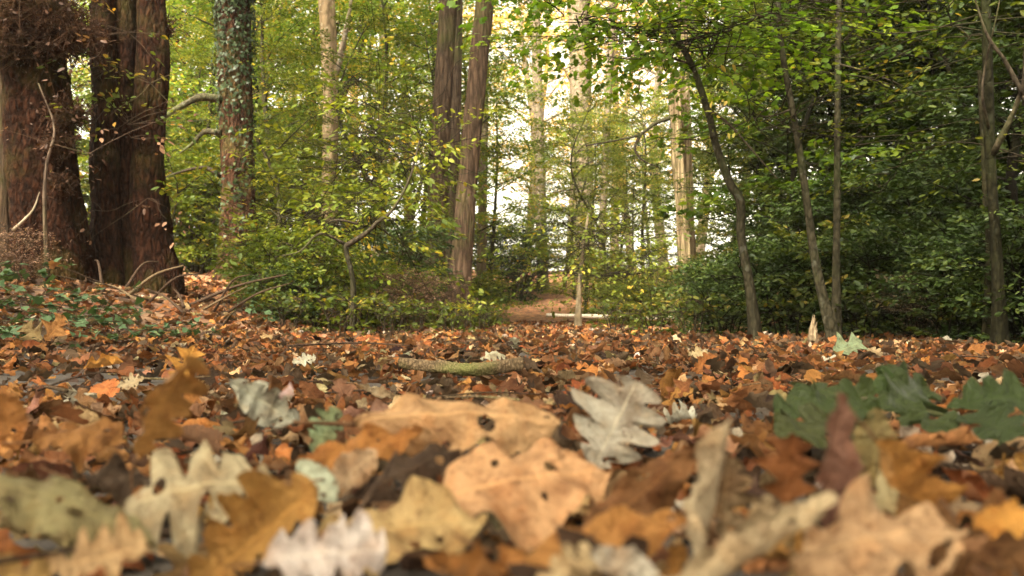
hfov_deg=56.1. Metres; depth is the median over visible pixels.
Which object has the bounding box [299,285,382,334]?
plant
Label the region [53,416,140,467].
maple leaf
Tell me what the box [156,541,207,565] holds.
beech leaf
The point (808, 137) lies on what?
understory tree
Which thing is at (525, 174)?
understory tree
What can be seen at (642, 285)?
shrub
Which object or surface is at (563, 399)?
oak leaf
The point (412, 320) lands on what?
fern
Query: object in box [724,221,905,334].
evergreen shrub
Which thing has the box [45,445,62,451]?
oak leaf
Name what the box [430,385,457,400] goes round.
beech leaf
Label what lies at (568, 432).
maple leaf
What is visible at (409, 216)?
tall tree
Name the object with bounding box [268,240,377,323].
shrub
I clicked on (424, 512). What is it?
beech leaf
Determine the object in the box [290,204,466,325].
evergreen shrub
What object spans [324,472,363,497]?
oak leaf
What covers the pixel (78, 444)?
oak leaf
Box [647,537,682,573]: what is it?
beech leaf
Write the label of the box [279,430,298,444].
chestnut leaf
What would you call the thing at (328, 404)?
oak leaf
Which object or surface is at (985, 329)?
sapling
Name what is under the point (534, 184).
understory tree
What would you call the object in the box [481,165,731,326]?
birch sapling
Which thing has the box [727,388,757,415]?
oak leaf
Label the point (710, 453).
beech leaf
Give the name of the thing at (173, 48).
woodland tree
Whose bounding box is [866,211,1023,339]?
evergreen shrub
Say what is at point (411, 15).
understory tree
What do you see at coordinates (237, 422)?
fallen twig
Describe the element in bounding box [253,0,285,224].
pale tree
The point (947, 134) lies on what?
holly tree
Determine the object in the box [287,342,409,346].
twig
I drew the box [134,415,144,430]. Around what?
beech leaf
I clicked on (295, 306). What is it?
plant
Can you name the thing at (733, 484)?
oak leaf
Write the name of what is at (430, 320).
fern
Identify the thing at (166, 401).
oak leaf
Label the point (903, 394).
oak sprig
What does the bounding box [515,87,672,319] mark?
understory tree
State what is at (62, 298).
bramble
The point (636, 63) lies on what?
maple sapling
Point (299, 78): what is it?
autumn tree
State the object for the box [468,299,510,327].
plant
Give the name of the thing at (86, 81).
tall tree
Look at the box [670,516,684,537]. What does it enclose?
chestnut leaf
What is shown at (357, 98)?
autumn tree
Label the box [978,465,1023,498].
maple leaf
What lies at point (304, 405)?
oak leaf
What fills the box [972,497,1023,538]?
beech leaf
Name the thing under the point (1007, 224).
evergreen shrub
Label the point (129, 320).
bramble
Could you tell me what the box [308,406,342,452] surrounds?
oak leaf
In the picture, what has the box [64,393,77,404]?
beech leaf
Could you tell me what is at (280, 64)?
tall tree
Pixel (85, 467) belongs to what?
oak leaf
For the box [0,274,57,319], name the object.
bramble
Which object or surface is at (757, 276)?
evergreen shrub
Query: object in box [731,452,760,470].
beech leaf
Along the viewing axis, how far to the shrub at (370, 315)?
9.47 m
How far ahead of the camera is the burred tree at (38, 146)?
7.20 m
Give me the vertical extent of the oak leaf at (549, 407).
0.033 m
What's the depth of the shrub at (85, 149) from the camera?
13.55 m
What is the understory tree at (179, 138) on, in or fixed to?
on the ground
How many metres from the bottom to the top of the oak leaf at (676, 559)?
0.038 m
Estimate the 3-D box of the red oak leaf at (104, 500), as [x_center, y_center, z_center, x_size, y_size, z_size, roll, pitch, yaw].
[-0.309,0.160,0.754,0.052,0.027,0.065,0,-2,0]
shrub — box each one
[0,221,74,283]
[74,131,90,221]
[75,92,295,273]
[77,124,310,274]
[87,123,339,274]
[198,210,365,317]
[210,231,317,300]
[212,137,391,277]
[228,222,378,329]
[229,258,346,324]
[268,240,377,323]
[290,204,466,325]
[334,258,422,327]
[351,248,464,320]
[357,263,450,327]
[378,261,452,327]
[390,270,478,326]
[472,205,569,295]
[472,223,572,303]
[472,264,508,314]
[472,278,525,321]
[563,262,637,322]
[583,276,655,324]
[593,276,664,326]
[607,269,673,321]
[610,259,687,326]
[653,246,802,333]
[661,256,776,327]
[668,278,743,331]
[680,230,860,333]
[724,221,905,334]
[727,180,946,332]
[760,205,958,334]
[781,209,978,337]
[782,138,1023,331]
[820,107,1023,333]
[840,188,1022,337]
[862,264,963,340]
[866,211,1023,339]
[875,222,1023,339]
[916,193,1023,346]
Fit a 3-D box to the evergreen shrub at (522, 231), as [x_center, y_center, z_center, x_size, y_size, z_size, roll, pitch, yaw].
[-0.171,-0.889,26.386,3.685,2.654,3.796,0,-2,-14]
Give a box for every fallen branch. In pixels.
[27,275,85,282]
[63,267,148,300]
[94,259,103,284]
[94,282,135,300]
[125,261,158,286]
[125,265,183,297]
[146,288,185,314]
[148,273,199,302]
[174,289,184,308]
[189,274,286,306]
[203,286,247,309]
[213,274,249,311]
[223,310,236,325]
[226,283,289,312]
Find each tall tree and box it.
[67,6,208,174]
[69,1,166,182]
[78,0,314,269]
[172,1,377,199]
[190,1,438,248]
[257,0,464,247]
[309,1,504,249]
[604,0,774,213]
[612,1,827,247]
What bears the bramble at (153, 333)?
on the ground
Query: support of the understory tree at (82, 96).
on the ground
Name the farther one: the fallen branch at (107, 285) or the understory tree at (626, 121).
the understory tree at (626, 121)
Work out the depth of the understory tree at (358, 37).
18.75 m
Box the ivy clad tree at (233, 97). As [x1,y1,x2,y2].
[166,0,264,282]
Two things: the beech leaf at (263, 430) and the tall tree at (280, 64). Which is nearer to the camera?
the beech leaf at (263, 430)
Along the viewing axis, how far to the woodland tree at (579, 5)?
29.90 m
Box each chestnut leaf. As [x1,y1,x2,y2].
[2,468,48,481]
[28,389,61,402]
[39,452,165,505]
[102,402,121,413]
[250,423,422,469]
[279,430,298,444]
[280,479,291,482]
[286,390,293,404]
[293,393,559,464]
[349,383,395,397]
[406,383,419,395]
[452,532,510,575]
[454,384,470,399]
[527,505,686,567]
[542,408,580,452]
[578,420,733,529]
[652,430,700,445]
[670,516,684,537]
[679,491,838,575]
[686,427,693,434]
[756,407,770,415]
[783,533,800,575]
[816,392,863,529]
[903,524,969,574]
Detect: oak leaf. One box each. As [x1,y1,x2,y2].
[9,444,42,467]
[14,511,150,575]
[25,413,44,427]
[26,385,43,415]
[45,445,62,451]
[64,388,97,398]
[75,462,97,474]
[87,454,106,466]
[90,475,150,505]
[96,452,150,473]
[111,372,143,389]
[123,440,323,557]
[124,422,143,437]
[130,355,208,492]
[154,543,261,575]
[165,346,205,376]
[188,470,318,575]
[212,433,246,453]
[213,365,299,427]
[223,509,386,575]
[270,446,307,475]
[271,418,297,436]
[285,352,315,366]
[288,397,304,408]
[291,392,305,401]
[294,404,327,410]
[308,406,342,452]
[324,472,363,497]
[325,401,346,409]
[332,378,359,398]
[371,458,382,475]
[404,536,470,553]
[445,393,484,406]
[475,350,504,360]
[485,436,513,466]
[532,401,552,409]
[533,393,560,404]
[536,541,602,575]
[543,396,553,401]
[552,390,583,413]
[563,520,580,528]
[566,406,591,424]
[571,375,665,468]
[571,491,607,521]
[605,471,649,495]
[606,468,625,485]
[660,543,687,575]
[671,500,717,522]
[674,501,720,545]
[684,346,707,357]
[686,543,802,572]
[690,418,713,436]
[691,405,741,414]
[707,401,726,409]
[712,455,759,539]
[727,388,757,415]
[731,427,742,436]
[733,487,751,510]
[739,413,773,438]
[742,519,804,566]
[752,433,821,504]
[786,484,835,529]
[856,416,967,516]
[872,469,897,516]
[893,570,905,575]
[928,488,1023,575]
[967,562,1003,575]
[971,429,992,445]
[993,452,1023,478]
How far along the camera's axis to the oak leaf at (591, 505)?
0.72 m
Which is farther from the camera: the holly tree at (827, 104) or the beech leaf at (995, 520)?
the holly tree at (827, 104)
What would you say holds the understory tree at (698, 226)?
on the ground
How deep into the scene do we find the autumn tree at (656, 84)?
30.32 m
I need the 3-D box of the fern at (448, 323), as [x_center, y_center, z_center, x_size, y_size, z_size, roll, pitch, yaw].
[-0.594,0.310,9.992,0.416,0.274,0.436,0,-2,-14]
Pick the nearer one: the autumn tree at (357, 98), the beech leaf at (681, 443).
the beech leaf at (681, 443)
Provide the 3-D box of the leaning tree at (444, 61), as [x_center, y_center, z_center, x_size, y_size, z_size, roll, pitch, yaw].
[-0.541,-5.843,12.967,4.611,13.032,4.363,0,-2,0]
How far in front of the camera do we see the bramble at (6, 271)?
6.03 m
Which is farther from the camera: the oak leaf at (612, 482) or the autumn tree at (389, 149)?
the autumn tree at (389, 149)
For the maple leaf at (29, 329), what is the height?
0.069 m
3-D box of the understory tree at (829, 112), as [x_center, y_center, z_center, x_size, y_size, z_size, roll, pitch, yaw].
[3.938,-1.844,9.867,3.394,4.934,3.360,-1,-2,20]
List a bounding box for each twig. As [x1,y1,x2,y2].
[0,548,75,563]
[25,385,68,392]
[37,371,105,391]
[121,376,210,379]
[232,416,280,423]
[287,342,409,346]
[305,380,361,384]
[324,389,407,394]
[353,450,397,515]
[423,392,539,398]
[428,395,555,404]
[730,383,786,387]
[905,339,966,342]
[918,355,987,358]
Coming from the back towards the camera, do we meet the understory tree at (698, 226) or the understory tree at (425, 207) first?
the understory tree at (425, 207)
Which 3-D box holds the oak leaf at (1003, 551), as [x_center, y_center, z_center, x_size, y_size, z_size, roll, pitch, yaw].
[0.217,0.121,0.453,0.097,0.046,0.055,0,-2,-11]
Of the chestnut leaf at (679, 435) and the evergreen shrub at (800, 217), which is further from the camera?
the evergreen shrub at (800, 217)
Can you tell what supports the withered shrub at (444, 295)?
on the ground
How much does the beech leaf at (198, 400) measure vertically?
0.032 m
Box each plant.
[255,289,317,331]
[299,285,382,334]
[321,282,402,333]
[351,293,419,335]
[360,291,424,330]
[385,296,442,332]
[424,297,485,332]
[434,294,487,327]
[443,295,502,330]
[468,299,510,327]
[586,295,649,332]
[613,293,684,334]
[647,288,725,334]
[678,294,745,335]
[744,288,830,337]
[829,287,920,340]
[906,290,982,340]
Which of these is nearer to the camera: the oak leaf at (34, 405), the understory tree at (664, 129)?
the oak leaf at (34, 405)
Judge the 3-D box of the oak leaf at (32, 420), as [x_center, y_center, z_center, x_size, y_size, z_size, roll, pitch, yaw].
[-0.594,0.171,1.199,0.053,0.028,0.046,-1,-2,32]
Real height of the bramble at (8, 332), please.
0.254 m
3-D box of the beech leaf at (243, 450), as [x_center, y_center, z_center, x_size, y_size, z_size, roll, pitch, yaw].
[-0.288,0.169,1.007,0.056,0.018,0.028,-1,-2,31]
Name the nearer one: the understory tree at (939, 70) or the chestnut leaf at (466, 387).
the chestnut leaf at (466, 387)
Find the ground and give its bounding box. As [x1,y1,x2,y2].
[0,252,1023,575]
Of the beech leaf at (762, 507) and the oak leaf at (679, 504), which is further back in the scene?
the oak leaf at (679, 504)
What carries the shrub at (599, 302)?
on the ground
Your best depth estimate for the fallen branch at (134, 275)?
7.29 m
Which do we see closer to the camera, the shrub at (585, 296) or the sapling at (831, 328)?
the sapling at (831, 328)
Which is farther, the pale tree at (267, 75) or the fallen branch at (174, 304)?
the pale tree at (267, 75)
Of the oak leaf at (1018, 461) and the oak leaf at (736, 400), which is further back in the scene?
the oak leaf at (736, 400)
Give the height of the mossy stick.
0.047 m
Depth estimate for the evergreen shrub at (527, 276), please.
24.76 m
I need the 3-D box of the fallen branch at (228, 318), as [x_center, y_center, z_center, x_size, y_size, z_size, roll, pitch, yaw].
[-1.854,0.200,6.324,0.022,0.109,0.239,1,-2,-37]
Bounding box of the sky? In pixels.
[68,0,1020,270]
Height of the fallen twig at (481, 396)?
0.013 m
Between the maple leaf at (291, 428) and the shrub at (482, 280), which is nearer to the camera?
the maple leaf at (291, 428)
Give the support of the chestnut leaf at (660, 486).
on the ground
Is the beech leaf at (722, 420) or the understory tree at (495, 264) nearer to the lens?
the beech leaf at (722, 420)
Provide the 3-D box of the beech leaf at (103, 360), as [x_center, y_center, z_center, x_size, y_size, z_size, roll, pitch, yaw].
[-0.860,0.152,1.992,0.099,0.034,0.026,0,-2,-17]
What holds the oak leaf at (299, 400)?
on the ground
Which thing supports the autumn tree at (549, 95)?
on the ground
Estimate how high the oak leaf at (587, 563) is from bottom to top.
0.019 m
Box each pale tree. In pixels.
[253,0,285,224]
[318,0,352,258]
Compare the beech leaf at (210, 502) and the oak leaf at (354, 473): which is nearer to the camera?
the beech leaf at (210, 502)
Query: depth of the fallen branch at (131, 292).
6.56 m
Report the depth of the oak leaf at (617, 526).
0.47 m
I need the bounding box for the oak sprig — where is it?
[773,355,1023,448]
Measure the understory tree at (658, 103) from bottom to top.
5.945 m
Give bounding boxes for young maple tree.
[642,0,958,322]
[739,0,1023,253]
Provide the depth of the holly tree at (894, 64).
8.14 m
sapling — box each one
[151,0,566,331]
[429,0,955,340]
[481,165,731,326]
[537,0,1018,341]
[677,0,1023,337]
[977,70,990,342]
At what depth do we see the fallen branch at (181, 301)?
6.89 m
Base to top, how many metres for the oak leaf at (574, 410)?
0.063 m
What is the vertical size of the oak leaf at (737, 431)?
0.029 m
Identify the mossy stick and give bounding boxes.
[398,357,523,376]
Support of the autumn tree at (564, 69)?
on the ground
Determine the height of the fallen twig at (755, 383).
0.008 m
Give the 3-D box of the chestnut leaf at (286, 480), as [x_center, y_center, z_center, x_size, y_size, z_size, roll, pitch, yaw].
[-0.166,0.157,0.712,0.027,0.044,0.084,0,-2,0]
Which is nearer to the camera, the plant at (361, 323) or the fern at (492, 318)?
the plant at (361, 323)
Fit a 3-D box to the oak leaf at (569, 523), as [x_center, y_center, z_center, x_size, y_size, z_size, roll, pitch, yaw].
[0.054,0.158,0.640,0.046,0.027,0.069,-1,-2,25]
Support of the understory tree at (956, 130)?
on the ground
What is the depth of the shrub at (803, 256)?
6.81 m
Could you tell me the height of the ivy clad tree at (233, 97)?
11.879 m
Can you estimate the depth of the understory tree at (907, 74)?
9.09 m
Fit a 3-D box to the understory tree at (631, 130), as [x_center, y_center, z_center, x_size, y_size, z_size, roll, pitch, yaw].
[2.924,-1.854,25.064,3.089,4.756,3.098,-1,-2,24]
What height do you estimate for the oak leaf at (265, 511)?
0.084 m
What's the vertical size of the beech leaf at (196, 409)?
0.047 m
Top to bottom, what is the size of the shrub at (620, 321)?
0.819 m
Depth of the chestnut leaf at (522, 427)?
0.73 m
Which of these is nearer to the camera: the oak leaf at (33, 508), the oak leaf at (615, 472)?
the oak leaf at (33, 508)
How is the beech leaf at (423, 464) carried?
on the ground
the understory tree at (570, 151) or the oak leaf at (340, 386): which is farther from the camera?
the understory tree at (570, 151)
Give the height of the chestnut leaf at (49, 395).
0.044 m
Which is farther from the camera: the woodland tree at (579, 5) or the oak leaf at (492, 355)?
the woodland tree at (579, 5)
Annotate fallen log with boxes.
[546,313,673,320]
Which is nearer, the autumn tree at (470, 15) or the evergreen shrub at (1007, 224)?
the evergreen shrub at (1007, 224)
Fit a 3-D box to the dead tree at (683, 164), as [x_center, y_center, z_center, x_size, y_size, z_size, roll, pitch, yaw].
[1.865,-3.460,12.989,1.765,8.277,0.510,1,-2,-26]
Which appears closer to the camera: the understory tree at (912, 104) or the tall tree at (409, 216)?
the understory tree at (912, 104)
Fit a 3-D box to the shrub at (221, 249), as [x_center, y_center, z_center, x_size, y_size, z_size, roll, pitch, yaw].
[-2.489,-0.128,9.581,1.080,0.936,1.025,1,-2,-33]
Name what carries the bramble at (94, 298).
on the ground
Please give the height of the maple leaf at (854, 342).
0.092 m
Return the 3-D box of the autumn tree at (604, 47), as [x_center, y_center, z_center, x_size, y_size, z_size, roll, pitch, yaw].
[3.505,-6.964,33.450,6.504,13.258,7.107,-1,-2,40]
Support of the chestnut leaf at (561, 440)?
on the ground
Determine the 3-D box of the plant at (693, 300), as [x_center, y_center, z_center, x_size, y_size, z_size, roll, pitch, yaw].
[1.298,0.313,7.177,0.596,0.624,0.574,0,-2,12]
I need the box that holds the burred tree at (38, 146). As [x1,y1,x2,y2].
[0,0,198,282]
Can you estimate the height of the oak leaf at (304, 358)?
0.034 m
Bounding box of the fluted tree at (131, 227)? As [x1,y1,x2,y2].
[37,0,213,294]
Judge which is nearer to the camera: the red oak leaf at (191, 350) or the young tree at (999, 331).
the red oak leaf at (191, 350)
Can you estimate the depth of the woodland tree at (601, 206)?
24.06 m
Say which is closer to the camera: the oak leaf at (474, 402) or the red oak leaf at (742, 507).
the red oak leaf at (742, 507)
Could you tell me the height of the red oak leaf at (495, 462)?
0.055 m
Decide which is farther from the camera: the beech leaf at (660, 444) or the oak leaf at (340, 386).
the oak leaf at (340, 386)
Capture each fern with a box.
[392,313,419,326]
[421,308,456,327]
[437,306,473,328]
[462,307,490,326]
[486,308,508,326]
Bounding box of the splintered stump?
[807,315,817,341]
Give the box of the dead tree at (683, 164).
[585,0,698,324]
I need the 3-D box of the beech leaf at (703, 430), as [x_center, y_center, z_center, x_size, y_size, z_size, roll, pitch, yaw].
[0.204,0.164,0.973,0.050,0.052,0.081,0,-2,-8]
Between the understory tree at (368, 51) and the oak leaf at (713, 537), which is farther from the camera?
the understory tree at (368, 51)
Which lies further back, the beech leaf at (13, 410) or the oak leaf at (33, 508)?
the beech leaf at (13, 410)
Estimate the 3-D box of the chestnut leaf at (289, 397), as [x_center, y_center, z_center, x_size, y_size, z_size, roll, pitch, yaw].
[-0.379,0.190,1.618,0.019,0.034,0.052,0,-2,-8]
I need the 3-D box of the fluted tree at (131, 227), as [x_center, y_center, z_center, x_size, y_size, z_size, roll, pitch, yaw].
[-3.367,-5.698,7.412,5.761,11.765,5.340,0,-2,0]
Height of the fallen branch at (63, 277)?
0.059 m
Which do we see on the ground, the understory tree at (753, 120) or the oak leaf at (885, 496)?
the understory tree at (753, 120)
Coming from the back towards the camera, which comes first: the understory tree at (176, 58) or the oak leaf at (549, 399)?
the understory tree at (176, 58)
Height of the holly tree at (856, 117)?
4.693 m
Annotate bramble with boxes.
[0,257,77,292]
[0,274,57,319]
[0,280,103,315]
[0,308,86,348]
[1,296,136,338]
[17,280,142,313]
[30,297,163,331]
[90,317,187,343]
[135,317,237,341]
[214,297,289,321]
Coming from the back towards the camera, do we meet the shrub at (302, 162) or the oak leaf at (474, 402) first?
the shrub at (302, 162)
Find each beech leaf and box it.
[0,387,27,450]
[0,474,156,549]
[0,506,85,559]
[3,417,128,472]
[23,424,38,450]
[52,405,99,428]
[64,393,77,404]
[78,353,122,368]
[95,408,122,420]
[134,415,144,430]
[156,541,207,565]
[172,399,215,421]
[190,396,201,406]
[198,494,212,522]
[208,390,229,397]
[220,441,255,455]
[260,427,270,433]
[262,476,487,575]
[296,459,337,502]
[298,404,344,445]
[321,448,377,496]
[324,442,460,513]
[342,398,388,416]
[373,437,611,550]
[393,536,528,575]
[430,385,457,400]
[571,489,605,517]
[590,545,659,575]
[603,447,643,479]
[643,426,669,439]
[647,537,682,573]
[658,436,671,446]
[660,440,740,456]
[682,417,732,552]
[689,425,751,452]
[712,412,736,428]
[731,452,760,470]
[746,473,969,575]
[746,494,774,519]
[852,408,896,491]
[900,427,982,449]
[937,393,965,414]
[971,437,1023,466]
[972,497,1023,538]
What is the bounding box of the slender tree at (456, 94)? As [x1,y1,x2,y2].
[398,0,558,293]
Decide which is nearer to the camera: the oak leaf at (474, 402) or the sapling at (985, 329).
the oak leaf at (474, 402)
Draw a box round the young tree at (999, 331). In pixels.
[730,0,1023,345]
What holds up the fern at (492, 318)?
on the ground
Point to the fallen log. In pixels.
(589, 316)
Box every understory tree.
[66,0,261,246]
[68,0,212,192]
[68,3,90,193]
[72,1,277,233]
[78,0,290,252]
[81,0,345,272]
[166,0,363,242]
[166,33,266,271]
[168,0,380,262]
[169,0,365,279]
[208,0,419,248]
[251,0,461,262]
[256,110,375,256]
[262,0,480,314]
[264,0,506,290]
[269,0,519,275]
[301,11,529,304]
[311,0,564,301]
[362,0,573,306]
[381,21,540,275]
[412,78,578,311]
[499,137,571,267]
[502,90,642,299]
[511,104,663,313]
[512,107,641,287]
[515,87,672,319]
[557,75,719,313]
[567,147,697,303]
[571,122,672,289]
[590,98,703,282]
[602,121,729,317]
[625,29,819,290]
[626,0,911,259]
[629,0,917,313]
[638,6,914,312]
[649,87,821,324]
[660,5,953,261]
[675,0,997,300]
[678,0,882,328]
[686,0,1007,229]
[690,0,1021,237]
[721,0,1021,215]
[758,0,1015,228]
[777,0,1013,226]
[784,0,1023,204]
[813,0,1023,174]
[817,1,1023,319]
[841,61,1016,149]
[882,0,1023,199]
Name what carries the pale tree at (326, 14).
on the ground
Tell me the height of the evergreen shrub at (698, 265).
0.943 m
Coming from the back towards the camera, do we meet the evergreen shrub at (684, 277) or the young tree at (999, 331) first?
the evergreen shrub at (684, 277)
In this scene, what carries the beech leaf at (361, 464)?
on the ground
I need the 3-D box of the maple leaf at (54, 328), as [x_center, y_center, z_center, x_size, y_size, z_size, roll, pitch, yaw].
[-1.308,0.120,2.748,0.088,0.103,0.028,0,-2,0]
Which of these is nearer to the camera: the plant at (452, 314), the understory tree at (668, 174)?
the plant at (452, 314)
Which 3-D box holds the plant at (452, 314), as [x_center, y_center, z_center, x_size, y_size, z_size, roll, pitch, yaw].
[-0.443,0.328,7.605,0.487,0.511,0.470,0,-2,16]
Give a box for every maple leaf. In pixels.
[16,319,46,343]
[39,312,68,347]
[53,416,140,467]
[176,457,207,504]
[272,421,315,446]
[550,424,589,450]
[824,332,868,354]
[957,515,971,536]
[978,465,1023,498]
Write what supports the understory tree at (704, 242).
on the ground
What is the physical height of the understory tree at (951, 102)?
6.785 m
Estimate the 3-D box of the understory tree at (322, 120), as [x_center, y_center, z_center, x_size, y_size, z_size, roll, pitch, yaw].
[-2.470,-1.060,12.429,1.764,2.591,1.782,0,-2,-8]
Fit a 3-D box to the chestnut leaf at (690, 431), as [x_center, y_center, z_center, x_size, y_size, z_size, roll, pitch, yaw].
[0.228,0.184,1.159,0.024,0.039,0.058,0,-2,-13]
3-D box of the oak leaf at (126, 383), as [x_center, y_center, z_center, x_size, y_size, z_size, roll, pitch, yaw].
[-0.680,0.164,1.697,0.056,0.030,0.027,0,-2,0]
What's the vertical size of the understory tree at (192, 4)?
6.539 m
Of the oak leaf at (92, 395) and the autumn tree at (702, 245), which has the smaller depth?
the oak leaf at (92, 395)
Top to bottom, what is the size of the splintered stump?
0.200 m
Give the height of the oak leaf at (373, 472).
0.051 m
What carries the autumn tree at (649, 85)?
on the ground
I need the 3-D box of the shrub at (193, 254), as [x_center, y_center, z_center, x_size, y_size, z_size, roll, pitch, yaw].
[-4.449,-1.054,12.975,2.847,2.411,3.207,-1,-2,43]
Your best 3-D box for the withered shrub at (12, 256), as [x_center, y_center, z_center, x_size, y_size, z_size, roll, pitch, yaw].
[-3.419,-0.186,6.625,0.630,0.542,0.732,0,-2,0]
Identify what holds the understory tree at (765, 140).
on the ground
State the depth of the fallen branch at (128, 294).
6.54 m
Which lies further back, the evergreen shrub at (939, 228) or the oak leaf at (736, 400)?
the evergreen shrub at (939, 228)
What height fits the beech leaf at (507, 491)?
0.064 m
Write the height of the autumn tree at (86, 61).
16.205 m
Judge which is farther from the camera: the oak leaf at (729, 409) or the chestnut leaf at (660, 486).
the oak leaf at (729, 409)
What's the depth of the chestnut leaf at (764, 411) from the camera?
1.38 m
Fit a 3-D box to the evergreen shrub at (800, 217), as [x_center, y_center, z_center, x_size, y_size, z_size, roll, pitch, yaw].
[2.799,-0.152,7.992,2.044,1.429,1.984,0,-2,-1]
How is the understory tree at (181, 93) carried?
on the ground
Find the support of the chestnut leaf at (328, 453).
on the ground
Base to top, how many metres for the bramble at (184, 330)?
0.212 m
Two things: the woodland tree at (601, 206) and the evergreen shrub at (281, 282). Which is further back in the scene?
the woodland tree at (601, 206)
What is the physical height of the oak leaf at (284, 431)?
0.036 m
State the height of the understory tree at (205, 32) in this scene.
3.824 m
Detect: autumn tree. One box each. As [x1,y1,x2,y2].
[67,1,215,139]
[201,1,394,162]
[299,1,429,221]
[310,0,524,257]
[342,0,530,185]
[461,0,620,266]
[488,0,618,217]
[491,0,693,267]
[541,0,699,267]
[543,1,689,268]
[555,0,737,274]
[611,0,737,257]
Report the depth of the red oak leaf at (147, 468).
0.92 m
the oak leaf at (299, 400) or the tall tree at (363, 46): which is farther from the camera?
the tall tree at (363, 46)
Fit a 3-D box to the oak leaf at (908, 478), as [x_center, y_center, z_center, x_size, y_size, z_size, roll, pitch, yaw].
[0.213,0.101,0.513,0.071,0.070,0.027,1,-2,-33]
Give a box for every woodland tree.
[0,75,9,279]
[168,0,177,138]
[476,58,488,313]
[531,0,549,289]
[569,0,596,277]
[597,1,615,279]
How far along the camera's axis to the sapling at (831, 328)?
5.38 m
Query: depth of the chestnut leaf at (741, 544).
0.40 m
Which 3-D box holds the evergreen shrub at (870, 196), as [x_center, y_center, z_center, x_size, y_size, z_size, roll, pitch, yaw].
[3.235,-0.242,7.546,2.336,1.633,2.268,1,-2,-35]
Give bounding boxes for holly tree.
[700,98,818,323]
[712,35,915,320]
[807,6,979,205]
[826,0,1023,334]
[845,0,1023,290]
[905,0,1023,231]
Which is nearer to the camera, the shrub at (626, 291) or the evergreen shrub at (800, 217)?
the evergreen shrub at (800, 217)
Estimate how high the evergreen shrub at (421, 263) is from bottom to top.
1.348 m
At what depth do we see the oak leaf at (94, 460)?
1.03 m
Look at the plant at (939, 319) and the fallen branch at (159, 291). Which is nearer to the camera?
the plant at (939, 319)
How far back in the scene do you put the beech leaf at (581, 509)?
0.72 m
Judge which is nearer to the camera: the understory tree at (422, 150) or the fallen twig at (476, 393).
the fallen twig at (476, 393)
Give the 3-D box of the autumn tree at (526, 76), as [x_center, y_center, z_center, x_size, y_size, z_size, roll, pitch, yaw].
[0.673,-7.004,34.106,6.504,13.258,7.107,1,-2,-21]
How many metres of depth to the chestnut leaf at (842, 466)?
0.48 m
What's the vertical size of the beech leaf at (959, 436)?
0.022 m
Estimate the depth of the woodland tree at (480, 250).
19.98 m
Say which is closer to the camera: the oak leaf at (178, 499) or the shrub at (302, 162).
the oak leaf at (178, 499)
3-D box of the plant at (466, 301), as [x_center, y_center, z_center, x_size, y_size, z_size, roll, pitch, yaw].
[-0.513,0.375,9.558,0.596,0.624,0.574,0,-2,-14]
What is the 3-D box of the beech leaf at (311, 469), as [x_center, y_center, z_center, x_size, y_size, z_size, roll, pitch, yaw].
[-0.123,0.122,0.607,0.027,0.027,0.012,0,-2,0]
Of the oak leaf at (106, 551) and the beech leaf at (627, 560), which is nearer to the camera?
the beech leaf at (627, 560)
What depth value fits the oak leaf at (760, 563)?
0.57 m
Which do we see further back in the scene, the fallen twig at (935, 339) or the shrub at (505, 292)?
the shrub at (505, 292)
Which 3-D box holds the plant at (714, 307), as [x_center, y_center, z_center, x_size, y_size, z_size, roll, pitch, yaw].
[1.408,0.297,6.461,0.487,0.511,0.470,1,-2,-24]
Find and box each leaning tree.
[423,0,457,324]
[442,0,493,327]
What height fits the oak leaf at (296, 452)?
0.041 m
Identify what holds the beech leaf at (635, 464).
on the ground
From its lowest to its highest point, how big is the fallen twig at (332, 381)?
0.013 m
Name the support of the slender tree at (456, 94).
on the ground
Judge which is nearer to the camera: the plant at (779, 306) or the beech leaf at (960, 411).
the beech leaf at (960, 411)
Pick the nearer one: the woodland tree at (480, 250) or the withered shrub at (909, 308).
the withered shrub at (909, 308)

